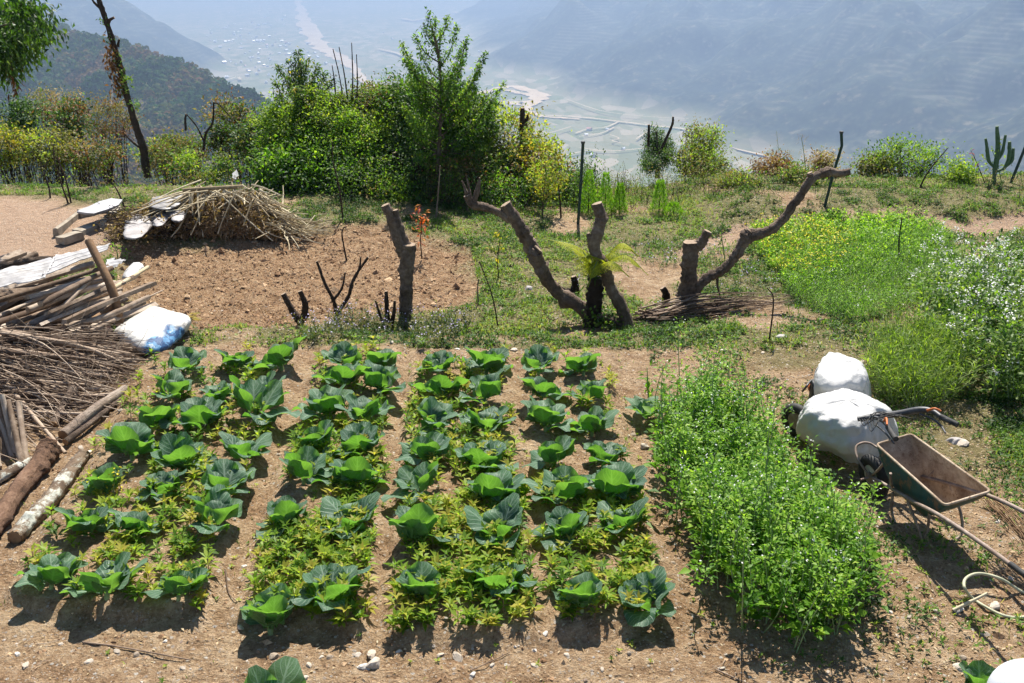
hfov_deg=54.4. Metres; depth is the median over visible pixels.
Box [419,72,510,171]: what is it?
thicket bush
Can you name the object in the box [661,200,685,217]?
conical shrub
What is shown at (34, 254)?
firewood pole
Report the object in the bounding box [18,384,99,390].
brushwood branch
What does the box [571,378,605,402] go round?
cabbage plant
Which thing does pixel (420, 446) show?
cabbage plant
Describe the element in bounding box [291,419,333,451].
cabbage plant
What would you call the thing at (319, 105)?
thicket bush
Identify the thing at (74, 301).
firewood plank
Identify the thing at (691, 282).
pruned tree
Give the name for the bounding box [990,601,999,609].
stone
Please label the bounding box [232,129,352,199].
thicket bush
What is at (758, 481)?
leafy greens
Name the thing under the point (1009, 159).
cactus
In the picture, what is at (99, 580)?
cabbage plant
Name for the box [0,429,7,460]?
upright firewood
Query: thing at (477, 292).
thin stick
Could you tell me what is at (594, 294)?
tree fern
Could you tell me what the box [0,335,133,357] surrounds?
brushwood branch
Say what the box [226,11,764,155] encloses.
valley roads
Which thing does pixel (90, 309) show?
firewood plank
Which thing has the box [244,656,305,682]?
cabbage plant
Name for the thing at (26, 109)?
dark shrub
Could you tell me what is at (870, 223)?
mustard foliage
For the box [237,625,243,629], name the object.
stone
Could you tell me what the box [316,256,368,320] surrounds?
twiggy stump
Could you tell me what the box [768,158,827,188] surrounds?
rim bush
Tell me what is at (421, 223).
red shrub
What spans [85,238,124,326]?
leaning pole
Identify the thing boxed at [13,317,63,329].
long pole
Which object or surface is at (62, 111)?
budding shrub
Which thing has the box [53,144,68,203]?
thin stick
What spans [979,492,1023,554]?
dry reeds
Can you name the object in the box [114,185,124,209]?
thin stick
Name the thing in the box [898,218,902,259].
thin stick
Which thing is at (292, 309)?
stump
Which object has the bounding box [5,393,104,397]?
brushwood branch
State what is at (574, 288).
charred stump
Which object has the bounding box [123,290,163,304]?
crooked stick
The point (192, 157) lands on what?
olive bush
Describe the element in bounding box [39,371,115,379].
brushwood branch
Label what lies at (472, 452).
cabbage plant
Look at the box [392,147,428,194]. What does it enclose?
dark old trunk
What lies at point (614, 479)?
cabbage plant
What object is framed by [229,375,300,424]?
cabbage plant
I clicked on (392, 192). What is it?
thicket bush
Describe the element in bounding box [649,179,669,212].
conical shrub
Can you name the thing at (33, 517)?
felled log
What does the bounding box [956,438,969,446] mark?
stone
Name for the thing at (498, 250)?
yellow sprig
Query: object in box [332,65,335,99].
bare cane
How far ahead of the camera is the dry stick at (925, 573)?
7.65 m
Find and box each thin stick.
[43,172,50,197]
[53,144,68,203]
[56,157,71,202]
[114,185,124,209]
[332,141,343,219]
[341,226,346,260]
[435,165,440,217]
[477,279,478,304]
[479,261,498,327]
[557,183,561,217]
[767,288,773,339]
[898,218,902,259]
[919,148,947,187]
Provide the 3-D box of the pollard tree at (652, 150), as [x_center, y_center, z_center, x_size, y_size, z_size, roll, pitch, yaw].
[3.347,-4.337,22.507,1.331,1.338,3.073,0,22,0]
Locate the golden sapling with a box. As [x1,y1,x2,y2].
[525,142,572,215]
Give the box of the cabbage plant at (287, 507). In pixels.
[256,495,307,537]
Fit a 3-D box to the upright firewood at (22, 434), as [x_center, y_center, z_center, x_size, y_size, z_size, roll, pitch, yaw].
[-4.676,0.847,9.494,0.065,0.420,0.568,-10,24,-24]
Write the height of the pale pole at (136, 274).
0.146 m
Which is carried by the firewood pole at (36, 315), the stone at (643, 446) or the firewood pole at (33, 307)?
the firewood pole at (33, 307)
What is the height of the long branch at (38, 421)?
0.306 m
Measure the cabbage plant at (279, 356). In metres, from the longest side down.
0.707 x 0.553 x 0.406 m
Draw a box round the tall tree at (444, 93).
[397,6,507,196]
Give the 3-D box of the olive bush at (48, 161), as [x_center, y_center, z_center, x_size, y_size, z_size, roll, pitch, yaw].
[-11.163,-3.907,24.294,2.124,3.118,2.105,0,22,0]
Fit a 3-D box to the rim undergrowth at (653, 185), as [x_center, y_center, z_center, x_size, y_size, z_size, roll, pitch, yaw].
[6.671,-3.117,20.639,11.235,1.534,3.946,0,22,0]
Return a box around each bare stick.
[647,124,649,146]
[658,117,673,155]
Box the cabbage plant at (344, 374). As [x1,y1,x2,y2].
[311,363,373,388]
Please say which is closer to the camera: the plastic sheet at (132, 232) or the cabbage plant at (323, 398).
the cabbage plant at (323, 398)
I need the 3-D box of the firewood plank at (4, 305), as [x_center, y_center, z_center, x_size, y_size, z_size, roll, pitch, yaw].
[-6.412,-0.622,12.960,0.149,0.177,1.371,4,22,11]
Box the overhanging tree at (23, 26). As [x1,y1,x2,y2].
[0,0,74,101]
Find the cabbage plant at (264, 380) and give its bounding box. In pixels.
[257,370,285,385]
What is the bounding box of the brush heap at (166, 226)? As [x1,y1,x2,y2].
[95,192,200,244]
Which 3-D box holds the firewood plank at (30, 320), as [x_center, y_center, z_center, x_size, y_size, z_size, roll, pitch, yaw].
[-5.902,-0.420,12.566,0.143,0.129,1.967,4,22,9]
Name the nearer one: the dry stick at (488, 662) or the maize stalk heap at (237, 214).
the dry stick at (488, 662)
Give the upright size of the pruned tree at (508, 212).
2.221 m
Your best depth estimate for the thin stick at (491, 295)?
13.37 m
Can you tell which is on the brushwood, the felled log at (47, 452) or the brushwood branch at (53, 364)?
the brushwood branch at (53, 364)
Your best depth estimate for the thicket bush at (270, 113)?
21.35 m
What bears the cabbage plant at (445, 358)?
on the ground at (28, 223)
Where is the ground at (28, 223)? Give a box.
[0,173,1023,682]
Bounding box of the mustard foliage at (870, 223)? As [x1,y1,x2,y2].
[749,204,955,291]
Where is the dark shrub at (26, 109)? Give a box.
[0,91,56,185]
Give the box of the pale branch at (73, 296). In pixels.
[49,282,89,317]
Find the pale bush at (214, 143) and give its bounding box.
[192,84,262,184]
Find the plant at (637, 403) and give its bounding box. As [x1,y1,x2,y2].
[624,395,669,417]
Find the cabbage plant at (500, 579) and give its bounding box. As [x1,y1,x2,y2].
[464,562,537,596]
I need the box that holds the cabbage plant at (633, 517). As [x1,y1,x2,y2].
[594,496,648,532]
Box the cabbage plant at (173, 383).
[150,369,192,400]
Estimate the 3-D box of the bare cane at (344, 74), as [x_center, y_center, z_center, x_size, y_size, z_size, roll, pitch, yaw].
[-3.611,-5.658,21.425,0.155,1.312,0.036,0,22,0]
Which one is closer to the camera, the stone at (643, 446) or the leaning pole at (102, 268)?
the stone at (643, 446)
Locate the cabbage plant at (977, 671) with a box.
[959,660,994,682]
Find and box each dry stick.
[82,641,190,660]
[225,569,236,601]
[470,652,509,670]
[715,669,746,682]
[917,555,935,594]
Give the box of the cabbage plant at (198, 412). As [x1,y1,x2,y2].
[158,396,228,430]
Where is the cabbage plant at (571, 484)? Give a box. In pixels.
[520,465,594,504]
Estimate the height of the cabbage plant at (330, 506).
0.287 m
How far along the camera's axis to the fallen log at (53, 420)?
10.21 m
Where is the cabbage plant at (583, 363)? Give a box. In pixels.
[558,353,600,375]
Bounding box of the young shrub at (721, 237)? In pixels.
[710,216,740,259]
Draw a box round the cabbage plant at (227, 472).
[201,458,256,493]
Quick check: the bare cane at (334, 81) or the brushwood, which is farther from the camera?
the bare cane at (334, 81)
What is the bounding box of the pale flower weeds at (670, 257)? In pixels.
[578,238,784,308]
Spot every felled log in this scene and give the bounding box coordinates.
[0,436,61,534]
[0,456,31,484]
[7,449,89,543]
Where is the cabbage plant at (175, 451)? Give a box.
[150,431,217,475]
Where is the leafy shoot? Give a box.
[636,360,653,397]
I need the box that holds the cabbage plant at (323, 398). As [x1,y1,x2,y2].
[290,384,353,419]
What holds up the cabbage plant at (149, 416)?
on the ground at (28, 223)
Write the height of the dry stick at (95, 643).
0.057 m
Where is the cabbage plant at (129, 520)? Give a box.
[106,508,171,534]
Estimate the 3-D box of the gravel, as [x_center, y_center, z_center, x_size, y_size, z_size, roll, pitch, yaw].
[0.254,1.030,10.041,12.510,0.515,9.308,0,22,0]
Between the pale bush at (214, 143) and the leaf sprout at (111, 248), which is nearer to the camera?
the leaf sprout at (111, 248)
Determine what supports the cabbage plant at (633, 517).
on the ground at (28, 223)
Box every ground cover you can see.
[0,170,1023,350]
[0,319,1023,682]
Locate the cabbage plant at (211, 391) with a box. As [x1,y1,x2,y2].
[199,380,231,403]
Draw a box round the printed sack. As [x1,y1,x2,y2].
[114,306,200,354]
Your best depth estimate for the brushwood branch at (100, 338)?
11.85 m
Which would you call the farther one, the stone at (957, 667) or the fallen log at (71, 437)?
the fallen log at (71, 437)
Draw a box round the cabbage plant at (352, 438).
[322,421,384,458]
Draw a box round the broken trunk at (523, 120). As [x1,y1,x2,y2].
[519,108,528,147]
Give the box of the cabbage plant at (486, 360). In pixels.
[462,346,512,374]
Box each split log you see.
[82,304,111,327]
[89,319,115,332]
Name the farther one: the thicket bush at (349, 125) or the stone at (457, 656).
the thicket bush at (349, 125)
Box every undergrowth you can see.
[0,146,311,186]
[313,129,616,213]
[569,151,1023,214]
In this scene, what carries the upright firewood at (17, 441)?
on the felled log at (8, 472)
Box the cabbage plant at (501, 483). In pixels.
[463,469,524,501]
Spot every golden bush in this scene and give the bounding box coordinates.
[469,85,571,171]
[493,127,578,198]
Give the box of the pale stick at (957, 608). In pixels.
[952,592,987,611]
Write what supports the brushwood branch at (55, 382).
on the brushwood
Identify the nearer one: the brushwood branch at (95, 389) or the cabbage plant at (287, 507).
the cabbage plant at (287, 507)
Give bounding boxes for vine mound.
[325,71,404,123]
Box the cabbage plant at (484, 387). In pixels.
[458,368,503,403]
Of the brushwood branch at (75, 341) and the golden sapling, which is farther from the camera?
the golden sapling
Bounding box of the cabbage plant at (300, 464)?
[279,445,333,484]
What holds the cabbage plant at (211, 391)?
on the ground at (28, 223)
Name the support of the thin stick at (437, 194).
on the ground at (28, 223)
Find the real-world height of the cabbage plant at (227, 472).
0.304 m
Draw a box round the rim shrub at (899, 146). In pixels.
[841,131,964,177]
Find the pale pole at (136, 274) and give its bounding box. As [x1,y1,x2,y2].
[107,265,149,291]
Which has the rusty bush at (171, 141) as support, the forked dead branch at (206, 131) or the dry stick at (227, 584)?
the forked dead branch at (206, 131)
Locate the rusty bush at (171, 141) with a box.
[148,117,213,185]
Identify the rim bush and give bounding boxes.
[665,140,741,180]
[702,164,769,189]
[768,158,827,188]
[843,146,907,176]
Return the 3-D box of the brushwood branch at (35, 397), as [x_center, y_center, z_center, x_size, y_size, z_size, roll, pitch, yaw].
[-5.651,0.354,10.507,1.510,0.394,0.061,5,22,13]
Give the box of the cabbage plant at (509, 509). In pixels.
[463,492,523,547]
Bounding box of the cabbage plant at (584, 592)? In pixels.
[551,572,602,612]
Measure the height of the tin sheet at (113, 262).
0.121 m
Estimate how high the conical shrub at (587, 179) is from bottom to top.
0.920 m
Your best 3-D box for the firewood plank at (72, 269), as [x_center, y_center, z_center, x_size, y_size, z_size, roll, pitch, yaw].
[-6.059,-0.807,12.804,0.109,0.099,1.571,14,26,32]
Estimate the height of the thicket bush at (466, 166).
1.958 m
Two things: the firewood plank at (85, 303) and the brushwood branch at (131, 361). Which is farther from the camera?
the firewood plank at (85, 303)
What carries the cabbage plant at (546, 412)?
on the ground at (28, 223)
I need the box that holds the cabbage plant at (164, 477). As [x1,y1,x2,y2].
[133,469,186,500]
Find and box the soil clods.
[0,223,1023,682]
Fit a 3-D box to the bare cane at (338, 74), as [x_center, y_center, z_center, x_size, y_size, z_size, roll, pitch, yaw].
[-3.726,-5.662,21.420,0.190,1.230,0.045,0,22,0]
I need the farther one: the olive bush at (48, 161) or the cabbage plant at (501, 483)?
the olive bush at (48, 161)
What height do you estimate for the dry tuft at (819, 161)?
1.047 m
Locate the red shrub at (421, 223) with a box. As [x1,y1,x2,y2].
[410,205,430,258]
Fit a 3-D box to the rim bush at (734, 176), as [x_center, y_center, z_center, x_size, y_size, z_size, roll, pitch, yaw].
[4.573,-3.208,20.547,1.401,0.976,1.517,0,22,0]
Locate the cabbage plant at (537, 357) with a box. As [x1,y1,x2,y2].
[521,344,559,374]
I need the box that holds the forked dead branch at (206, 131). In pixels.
[184,102,229,150]
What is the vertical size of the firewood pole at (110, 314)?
0.129 m
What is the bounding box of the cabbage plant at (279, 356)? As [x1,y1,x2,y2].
[247,333,306,370]
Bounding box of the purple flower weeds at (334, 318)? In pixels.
[271,299,481,345]
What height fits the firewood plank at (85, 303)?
0.069 m
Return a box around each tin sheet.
[0,257,54,287]
[43,243,109,274]
[106,258,125,267]
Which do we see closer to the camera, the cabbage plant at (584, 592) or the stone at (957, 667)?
the stone at (957, 667)
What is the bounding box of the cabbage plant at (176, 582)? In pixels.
[141,567,208,601]
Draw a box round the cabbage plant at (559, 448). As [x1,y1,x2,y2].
[522,435,574,469]
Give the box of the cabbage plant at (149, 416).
[126,403,179,433]
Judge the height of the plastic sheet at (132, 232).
0.104 m
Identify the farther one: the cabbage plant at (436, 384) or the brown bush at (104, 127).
the brown bush at (104, 127)
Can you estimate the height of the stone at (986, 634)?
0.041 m
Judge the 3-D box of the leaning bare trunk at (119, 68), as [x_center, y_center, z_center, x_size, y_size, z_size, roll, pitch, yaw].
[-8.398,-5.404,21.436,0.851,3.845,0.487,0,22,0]
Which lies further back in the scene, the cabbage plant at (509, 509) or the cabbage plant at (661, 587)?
the cabbage plant at (509, 509)
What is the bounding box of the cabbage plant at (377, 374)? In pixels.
[361,360,405,392]
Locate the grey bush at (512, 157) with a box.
[469,135,553,194]
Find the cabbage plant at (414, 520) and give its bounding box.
[386,502,458,547]
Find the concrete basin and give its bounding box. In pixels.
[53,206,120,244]
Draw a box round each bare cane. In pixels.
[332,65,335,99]
[333,49,344,104]
[339,47,348,106]
[351,43,352,105]
[356,54,357,103]
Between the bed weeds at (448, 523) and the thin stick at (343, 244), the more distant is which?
the thin stick at (343, 244)
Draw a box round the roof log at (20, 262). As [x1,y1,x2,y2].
[0,256,53,269]
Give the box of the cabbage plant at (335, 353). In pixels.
[321,341,361,369]
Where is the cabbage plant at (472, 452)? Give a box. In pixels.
[453,439,518,472]
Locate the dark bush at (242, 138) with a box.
[217,106,270,184]
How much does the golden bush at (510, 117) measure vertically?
2.619 m
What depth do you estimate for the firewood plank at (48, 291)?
12.09 m
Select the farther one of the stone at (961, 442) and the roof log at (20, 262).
the roof log at (20, 262)
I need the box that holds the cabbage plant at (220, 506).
[187,484,242,533]
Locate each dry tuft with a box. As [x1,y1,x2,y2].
[738,144,807,175]
[801,144,851,179]
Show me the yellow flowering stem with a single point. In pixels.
(113, 487)
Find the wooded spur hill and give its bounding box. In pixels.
[0,32,250,185]
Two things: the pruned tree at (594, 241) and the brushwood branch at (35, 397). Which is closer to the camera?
the brushwood branch at (35, 397)
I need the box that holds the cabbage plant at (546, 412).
[520,395,577,431]
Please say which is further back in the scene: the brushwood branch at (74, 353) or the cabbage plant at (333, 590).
the brushwood branch at (74, 353)
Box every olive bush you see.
[0,114,49,184]
[3,115,95,185]
[49,123,139,186]
[128,129,192,185]
[152,137,248,185]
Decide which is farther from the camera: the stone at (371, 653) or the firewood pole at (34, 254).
the firewood pole at (34, 254)
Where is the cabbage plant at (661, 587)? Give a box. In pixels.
[618,566,675,626]
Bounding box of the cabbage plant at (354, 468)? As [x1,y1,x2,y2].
[328,456,390,485]
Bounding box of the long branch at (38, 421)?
[6,382,66,453]
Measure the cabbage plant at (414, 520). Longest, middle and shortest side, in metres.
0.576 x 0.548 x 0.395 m
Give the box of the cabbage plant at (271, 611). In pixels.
[240,583,294,635]
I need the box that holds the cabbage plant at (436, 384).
[411,375,469,398]
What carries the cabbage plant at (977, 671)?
on the ground at (28, 223)
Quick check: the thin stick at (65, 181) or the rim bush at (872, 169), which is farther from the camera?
the rim bush at (872, 169)
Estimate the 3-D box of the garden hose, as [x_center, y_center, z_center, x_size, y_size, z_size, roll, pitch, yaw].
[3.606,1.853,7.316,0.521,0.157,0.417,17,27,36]
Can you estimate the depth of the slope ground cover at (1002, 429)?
9.40 m
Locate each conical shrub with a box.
[580,169,596,212]
[597,171,612,214]
[611,182,628,214]
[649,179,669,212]
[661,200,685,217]
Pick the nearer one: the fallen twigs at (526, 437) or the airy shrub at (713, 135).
the fallen twigs at (526, 437)
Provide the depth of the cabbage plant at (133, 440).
9.09 m
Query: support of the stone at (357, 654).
on the ground at (28, 223)
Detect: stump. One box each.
[281,290,308,325]
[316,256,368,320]
[375,290,395,326]
[381,203,415,327]
[562,275,579,293]
[660,286,669,302]
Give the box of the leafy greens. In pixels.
[642,316,898,652]
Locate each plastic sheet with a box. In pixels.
[123,207,152,239]
[149,194,182,209]
[152,210,169,226]
[168,205,184,222]
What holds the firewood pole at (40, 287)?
on the firewood pole at (97, 281)
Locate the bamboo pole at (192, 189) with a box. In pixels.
[182,185,242,191]
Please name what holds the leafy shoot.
on the ground at (28, 223)
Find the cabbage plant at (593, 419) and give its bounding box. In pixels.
[570,405,618,436]
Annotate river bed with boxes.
[294,0,578,118]
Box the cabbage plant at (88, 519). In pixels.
[54,506,113,535]
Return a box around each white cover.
[796,388,898,463]
[814,352,871,396]
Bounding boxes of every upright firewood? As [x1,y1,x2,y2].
[0,394,15,456]
[0,403,6,431]
[0,419,12,455]
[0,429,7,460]
[6,399,24,460]
[15,400,28,457]
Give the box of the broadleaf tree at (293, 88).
[270,46,339,123]
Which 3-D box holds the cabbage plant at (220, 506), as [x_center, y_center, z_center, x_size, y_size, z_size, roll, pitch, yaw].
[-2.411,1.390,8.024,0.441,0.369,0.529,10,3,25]
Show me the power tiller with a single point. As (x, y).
(790, 417)
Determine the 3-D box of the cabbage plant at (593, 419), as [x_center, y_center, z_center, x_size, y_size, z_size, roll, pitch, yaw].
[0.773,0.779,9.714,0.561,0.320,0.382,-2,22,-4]
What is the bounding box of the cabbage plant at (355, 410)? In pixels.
[334,393,395,419]
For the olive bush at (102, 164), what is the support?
on the ground at (28, 223)
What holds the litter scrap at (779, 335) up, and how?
on the ground at (28, 223)
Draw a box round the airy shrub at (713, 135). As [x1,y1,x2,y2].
[678,113,736,159]
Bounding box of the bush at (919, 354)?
[843,295,1020,409]
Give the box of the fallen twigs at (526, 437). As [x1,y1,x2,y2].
[26,239,1023,681]
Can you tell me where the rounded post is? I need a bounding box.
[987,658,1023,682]
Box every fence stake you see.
[577,141,584,223]
[823,131,843,206]
[1010,147,1023,182]
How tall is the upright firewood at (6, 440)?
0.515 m
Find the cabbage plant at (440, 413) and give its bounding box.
[416,396,459,439]
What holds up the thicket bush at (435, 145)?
on the ground at (28, 223)
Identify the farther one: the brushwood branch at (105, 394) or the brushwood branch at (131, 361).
the brushwood branch at (131, 361)
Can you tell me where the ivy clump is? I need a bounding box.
[573,300,629,331]
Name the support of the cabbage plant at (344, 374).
on the ground at (28, 223)
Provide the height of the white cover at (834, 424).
0.545 m
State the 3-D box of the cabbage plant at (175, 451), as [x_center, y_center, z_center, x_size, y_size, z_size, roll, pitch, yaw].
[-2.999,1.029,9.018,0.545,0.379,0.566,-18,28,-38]
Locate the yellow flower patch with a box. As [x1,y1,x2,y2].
[745,212,859,277]
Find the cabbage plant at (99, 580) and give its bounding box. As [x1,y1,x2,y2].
[60,551,147,600]
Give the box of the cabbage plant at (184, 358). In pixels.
[167,346,206,374]
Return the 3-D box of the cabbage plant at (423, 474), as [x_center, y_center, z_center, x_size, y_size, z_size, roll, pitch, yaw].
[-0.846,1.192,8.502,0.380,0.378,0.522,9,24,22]
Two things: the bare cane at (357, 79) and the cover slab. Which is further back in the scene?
the bare cane at (357, 79)
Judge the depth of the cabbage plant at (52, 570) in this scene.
7.37 m
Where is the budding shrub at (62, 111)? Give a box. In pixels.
[32,85,97,186]
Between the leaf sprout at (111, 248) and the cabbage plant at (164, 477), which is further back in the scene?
the leaf sprout at (111, 248)
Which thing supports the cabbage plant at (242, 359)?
on the ground at (28, 223)
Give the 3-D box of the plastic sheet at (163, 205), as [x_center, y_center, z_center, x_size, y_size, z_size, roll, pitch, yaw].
[-6.162,-2.526,17.804,0.632,0.081,1.280,-6,22,-15]
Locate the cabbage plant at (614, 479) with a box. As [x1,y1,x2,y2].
[587,461,647,499]
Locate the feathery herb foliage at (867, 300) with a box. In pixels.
[778,220,966,321]
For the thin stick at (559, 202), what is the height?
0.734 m
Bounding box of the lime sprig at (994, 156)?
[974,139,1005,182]
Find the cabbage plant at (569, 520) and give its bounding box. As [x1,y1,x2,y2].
[531,505,588,550]
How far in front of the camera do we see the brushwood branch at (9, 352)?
10.82 m
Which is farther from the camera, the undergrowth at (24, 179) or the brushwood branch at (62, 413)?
the undergrowth at (24, 179)
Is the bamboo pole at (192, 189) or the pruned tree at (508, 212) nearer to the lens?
the pruned tree at (508, 212)
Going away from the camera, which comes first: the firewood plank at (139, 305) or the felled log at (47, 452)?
the felled log at (47, 452)
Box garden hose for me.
[962,572,1023,618]
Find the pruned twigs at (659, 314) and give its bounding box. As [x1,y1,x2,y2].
[632,292,795,322]
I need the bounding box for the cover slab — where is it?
[77,198,122,214]
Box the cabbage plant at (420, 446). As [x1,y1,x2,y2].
[394,432,451,464]
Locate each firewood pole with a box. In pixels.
[0,264,109,302]
[0,278,99,324]
[0,292,55,317]
[5,278,103,302]
[6,287,122,325]
[20,251,38,258]
[25,280,115,312]
[26,305,107,332]
[37,266,113,306]
[41,297,128,334]
[62,295,150,329]
[88,309,130,341]
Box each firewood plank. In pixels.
[0,249,26,263]
[0,261,94,289]
[0,272,113,296]
[0,280,49,311]
[0,292,85,327]
[4,297,35,309]
[4,302,36,316]
[22,276,101,299]
[25,280,125,326]
[32,291,122,330]
[32,295,108,319]
[44,275,135,315]
[61,281,156,323]
[65,302,146,333]
[66,302,158,333]
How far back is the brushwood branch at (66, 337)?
11.33 m
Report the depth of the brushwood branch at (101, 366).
11.09 m
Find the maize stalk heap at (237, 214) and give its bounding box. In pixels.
[131,179,336,249]
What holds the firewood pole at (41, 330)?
on the firewood plank
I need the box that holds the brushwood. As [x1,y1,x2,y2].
[0,297,218,463]
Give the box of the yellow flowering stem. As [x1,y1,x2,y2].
[98,466,126,496]
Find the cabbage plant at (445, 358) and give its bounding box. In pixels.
[416,350,459,374]
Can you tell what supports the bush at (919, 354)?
on the ground at (28, 223)
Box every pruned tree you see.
[462,176,612,328]
[586,201,633,328]
[675,166,850,304]
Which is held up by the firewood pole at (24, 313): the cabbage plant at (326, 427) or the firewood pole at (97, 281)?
the firewood pole at (97, 281)
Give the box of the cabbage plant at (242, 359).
[214,349,258,367]
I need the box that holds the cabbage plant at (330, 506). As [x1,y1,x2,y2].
[320,491,379,538]
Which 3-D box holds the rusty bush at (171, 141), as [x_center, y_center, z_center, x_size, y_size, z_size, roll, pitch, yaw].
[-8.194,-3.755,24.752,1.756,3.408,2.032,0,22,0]
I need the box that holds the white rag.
[232,170,238,178]
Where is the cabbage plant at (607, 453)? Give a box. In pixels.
[584,440,626,466]
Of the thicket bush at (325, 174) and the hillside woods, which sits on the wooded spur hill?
the hillside woods
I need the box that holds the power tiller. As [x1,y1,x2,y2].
[781,379,958,443]
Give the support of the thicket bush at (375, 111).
on the ground at (28, 223)
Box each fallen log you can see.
[49,385,76,426]
[58,385,127,438]
[62,395,123,444]
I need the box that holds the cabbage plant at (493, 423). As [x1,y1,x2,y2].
[457,405,516,432]
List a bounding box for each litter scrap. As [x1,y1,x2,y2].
[775,334,788,340]
[946,437,960,444]
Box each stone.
[22,661,28,668]
[84,658,93,663]
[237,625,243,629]
[268,652,279,659]
[354,652,361,656]
[357,663,369,669]
[366,656,379,668]
[367,649,375,658]
[452,651,462,661]
[530,663,538,667]
[640,443,649,448]
[952,663,962,671]
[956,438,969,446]
[958,655,966,660]
[980,631,990,635]
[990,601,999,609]
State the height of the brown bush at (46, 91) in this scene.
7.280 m
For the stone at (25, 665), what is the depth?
6.72 m
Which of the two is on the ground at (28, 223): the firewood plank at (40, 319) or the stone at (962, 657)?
the stone at (962, 657)
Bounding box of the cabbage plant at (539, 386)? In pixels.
[518,376,571,400]
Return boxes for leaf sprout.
[107,240,124,258]
[122,246,134,259]
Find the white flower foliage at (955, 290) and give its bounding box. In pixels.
[899,217,1023,401]
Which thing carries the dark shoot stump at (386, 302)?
on the ground at (28, 223)
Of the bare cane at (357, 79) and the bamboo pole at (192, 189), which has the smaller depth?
the bamboo pole at (192, 189)
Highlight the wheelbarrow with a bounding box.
[854,434,1023,577]
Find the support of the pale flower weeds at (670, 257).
on the ground at (28, 223)
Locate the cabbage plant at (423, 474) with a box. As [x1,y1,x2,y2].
[381,460,437,504]
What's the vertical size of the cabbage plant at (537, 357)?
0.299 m
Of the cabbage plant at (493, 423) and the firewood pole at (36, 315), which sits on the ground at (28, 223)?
the cabbage plant at (493, 423)
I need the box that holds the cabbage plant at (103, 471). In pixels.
[80,462,122,496]
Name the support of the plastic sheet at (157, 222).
on the brush heap at (166, 226)
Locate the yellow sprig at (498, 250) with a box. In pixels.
[486,232,507,275]
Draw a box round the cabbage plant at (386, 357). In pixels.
[359,348,401,366]
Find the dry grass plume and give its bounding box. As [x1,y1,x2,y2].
[796,131,807,162]
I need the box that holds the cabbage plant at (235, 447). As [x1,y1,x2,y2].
[218,431,271,459]
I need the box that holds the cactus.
[984,126,1014,183]
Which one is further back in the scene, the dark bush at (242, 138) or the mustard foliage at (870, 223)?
the dark bush at (242, 138)
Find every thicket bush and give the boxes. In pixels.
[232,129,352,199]
[240,91,329,174]
[257,111,365,192]
[269,75,367,157]
[301,143,405,195]
[305,101,403,178]
[328,90,413,163]
[360,64,454,144]
[360,159,435,206]
[374,117,447,194]
[383,71,480,137]
[390,126,496,203]
[416,137,520,204]
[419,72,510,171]
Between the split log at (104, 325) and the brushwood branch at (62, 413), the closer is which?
the brushwood branch at (62, 413)
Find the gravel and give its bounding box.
[1,302,1023,682]
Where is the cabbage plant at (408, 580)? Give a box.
[396,561,449,603]
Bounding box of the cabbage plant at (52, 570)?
[14,552,87,590]
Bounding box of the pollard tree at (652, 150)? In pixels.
[637,121,690,178]
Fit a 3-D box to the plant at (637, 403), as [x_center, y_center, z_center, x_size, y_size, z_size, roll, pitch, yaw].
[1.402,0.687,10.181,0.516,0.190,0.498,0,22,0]
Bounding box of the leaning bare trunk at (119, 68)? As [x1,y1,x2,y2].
[92,0,151,177]
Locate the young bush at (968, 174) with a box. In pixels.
[921,147,995,186]
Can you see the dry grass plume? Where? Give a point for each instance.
(803, 149)
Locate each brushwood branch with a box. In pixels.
[0,333,122,350]
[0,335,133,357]
[0,348,106,360]
[0,360,114,373]
[0,363,107,374]
[0,381,39,398]
[1,328,133,354]
[1,330,121,360]
[4,348,115,365]
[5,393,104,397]
[8,358,54,365]
[11,337,146,360]
[12,393,108,404]
[12,401,95,406]
[13,409,81,414]
[15,376,101,387]
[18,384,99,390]
[26,343,110,369]
[37,362,85,364]
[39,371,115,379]
[47,364,76,366]
[67,337,119,338]
[70,347,136,363]
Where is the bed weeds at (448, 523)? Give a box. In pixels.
[20,333,671,635]
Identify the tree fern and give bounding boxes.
[543,238,647,328]
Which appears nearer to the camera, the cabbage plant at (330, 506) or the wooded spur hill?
the cabbage plant at (330, 506)
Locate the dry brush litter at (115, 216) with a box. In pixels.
[93,200,195,243]
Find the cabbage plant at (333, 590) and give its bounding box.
[291,563,370,610]
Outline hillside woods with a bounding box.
[0,3,278,186]
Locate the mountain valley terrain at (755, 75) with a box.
[26,0,1023,187]
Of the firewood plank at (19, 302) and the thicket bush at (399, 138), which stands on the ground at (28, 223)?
the thicket bush at (399, 138)
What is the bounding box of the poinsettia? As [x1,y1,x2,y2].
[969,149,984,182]
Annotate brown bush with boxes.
[11,80,86,186]
[75,90,149,184]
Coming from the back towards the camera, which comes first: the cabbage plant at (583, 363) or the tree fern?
the tree fern
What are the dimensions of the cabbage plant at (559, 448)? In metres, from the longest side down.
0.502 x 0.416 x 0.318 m
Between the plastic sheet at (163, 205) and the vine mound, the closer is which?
the plastic sheet at (163, 205)
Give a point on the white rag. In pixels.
(235, 174)
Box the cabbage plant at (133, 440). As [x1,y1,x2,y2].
[95,422,160,460]

